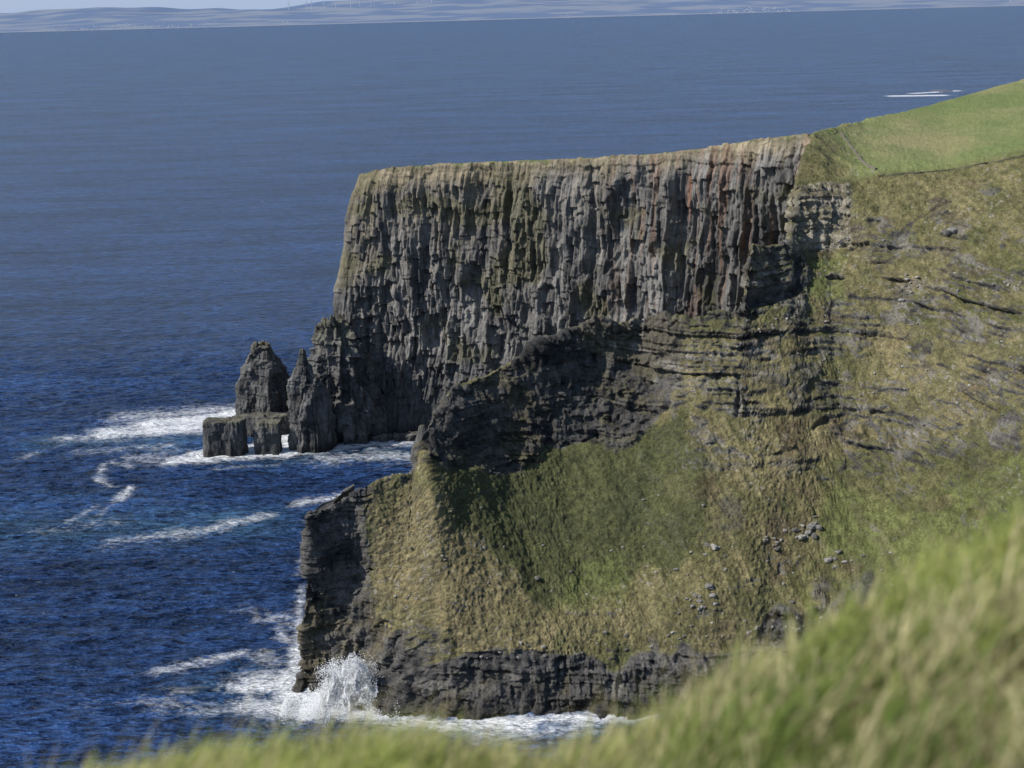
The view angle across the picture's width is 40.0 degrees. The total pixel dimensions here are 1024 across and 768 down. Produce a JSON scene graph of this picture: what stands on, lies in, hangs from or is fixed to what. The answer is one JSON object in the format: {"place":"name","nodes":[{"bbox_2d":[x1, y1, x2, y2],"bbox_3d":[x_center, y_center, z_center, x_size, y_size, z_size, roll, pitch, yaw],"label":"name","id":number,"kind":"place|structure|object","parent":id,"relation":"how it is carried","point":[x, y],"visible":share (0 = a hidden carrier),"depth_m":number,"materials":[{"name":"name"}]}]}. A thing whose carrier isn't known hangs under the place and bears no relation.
{"place":"outdoors","nodes":[
{"label":"outdoors","id":0,"kind":"place"},
{"bbox_2d":[0,0,341,12],"label":"sky","id":1,"kind":"structure","parent":0,"point":[6,6],"materials":[{"name":"blue"}]},
{"bbox_2d":[0,6,1023,767],"bbox_3d":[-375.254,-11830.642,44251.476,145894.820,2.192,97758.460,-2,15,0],"label":"sea","id":2,"kind":"structure","parent":0,"point":[174,202],"depth_m":1135.83,"materials":[{"name":"liquid"}]},
{"bbox_2d":[202,415,248,457],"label":"tidal rock","id":3,"kind":"object","parent":2,"relation":"in","point":[226,436],"visible":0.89,"depth_m":584.17,"materials":[{"name":"grey stone"}]},
{"bbox_2d":[232,412,289,436],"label":"tidal rock","id":4,"kind":"object","parent":2,"relation":"in","point":[253,418],"visible":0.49,"depth_m":612.32,"materials":[{"name":"grey stone"}]},
{"bbox_2d":[235,340,289,414],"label":"sea stack","id":5,"kind":"object","parent":2,"relation":"in","point":[261,384],"visible":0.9,"depth_m":620.24,"materials":[{"name":"grey stone"}]},
{"bbox_2d":[253,418,282,454],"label":"tidal rock","id":6,"kind":"object","parent":2,"relation":"in","point":[267,436],"visible":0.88,"depth_m":585.96,"materials":[{"name":"grey stone"}]},
{"bbox_2d":[286,348,337,453],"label":"sea stack","id":7,"kind":"object","parent":2,"relation":"in","point":[311,415],"visible":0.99,"depth_m":584.71,"materials":[{"name":"grey stone"}]},
{"bbox_2d":[279,651,398,724],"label":"breaking wave","id":8,"kind":"object","parent":2,"relation":"on","point":[337,692],"visible":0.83,"depth_m":371.88,"materials":[{"name":"white liquid"}]},
{"bbox_2d":[369,431,417,441],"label":"shore rock","id":9,"kind":"object","parent":2,"relation":"in","point":[395,437],"visible":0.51,"depth_m":600.48,"materials":[{"name":"grey stone"}]},
{"bbox_2d":[414,424,426,442],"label":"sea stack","id":10,"kind":"object","parent":2,"relation":"in","point":[422,429],"visible":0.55,"depth_m":490.28,"materials":[{"name":"grey stone"}]},
{"bbox_2d":[930,89,953,91],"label":"boat","id":11,"kind":"object","parent":2,"relation":"in","point":[939,90],"visible":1,"depth_m":2606.18,"materials":[{"name":"white"}]},
{"bbox_2d":[0,0,1023,32],"bbox_3d":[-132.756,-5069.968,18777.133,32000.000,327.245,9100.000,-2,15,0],"label":"distant hills","id":12,"kind":"structure","parent":0,"point":[341,12],"depth_m":16307.54,"materials":[{"name":"blue"}]},
{"bbox_2d":[44,7,790,30],"bbox_3d":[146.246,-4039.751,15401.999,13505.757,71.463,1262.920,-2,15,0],"label":"distant village","id":13,"kind":"object","parent":12,"relation":"on","point":[291,20],"visible":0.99,"depth_m":15140.66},
{"bbox_2d":[333,133,813,432],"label":"sea cliff","id":14,"kind":"structure","parent":0,"point":[449,275],"depth_m":581.14,"materials":[{"name":"grey stone"}]},
{"bbox_2d":[307,314,393,444],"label":"cliff buttress","id":15,"kind":"structure","parent":14,"relation":"attached to","point":[337,360],"depth_m":596.03,"materials":[{"name":"grey stone"}]},
{"bbox_2d":[363,352,388,422],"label":"cliff buttress","id":16,"kind":"structure","parent":14,"relation":"attached to","point":[372,370],"depth_m":605.06,"materials":[{"name":"grey stone"}]},
{"bbox_2d":[291,79,1023,719],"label":"grassy headland","id":17,"kind":"structure","parent":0,"point":[533,439],"depth_m":404.68,"materials":[{"name":"green plant"}]},
{"bbox_2d":[371,227,1023,666],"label":"boulders","id":18,"kind":"object","parent":17,"relation":"on","point":[811,527],"visible":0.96,"depth_m":389.51,"materials":[{"name":"grey stone"}]},
{"bbox_2d":[840,132,876,169],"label":"stone wall","id":19,"kind":"structure","parent":17,"relation":"on","point":[857,154],"depth_m":512.33,"materials":[{"name":"grey stone"}]},
{"bbox_2d":[878,155,1023,177],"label":"field wall","id":20,"kind":"structure","parent":17,"relation":"on","point":[945,170],"depth_m":470.82,"materials":[{"name":"grey stone"}]},
{"bbox_2d":[685,562,1023,767],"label":"meadow","id":21,"kind":"structure","parent":0,"point":[855,721],"depth_m":4.09,"materials":[{"name":"plant"}]},
{"bbox_2d":[25,448,1023,767],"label":"meadow grass","id":22,"kind":"structure","parent":21,"relation":"on","point":[677,736],"depth_m":4.51,"materials":[{"name":"green plant"}]}
]}

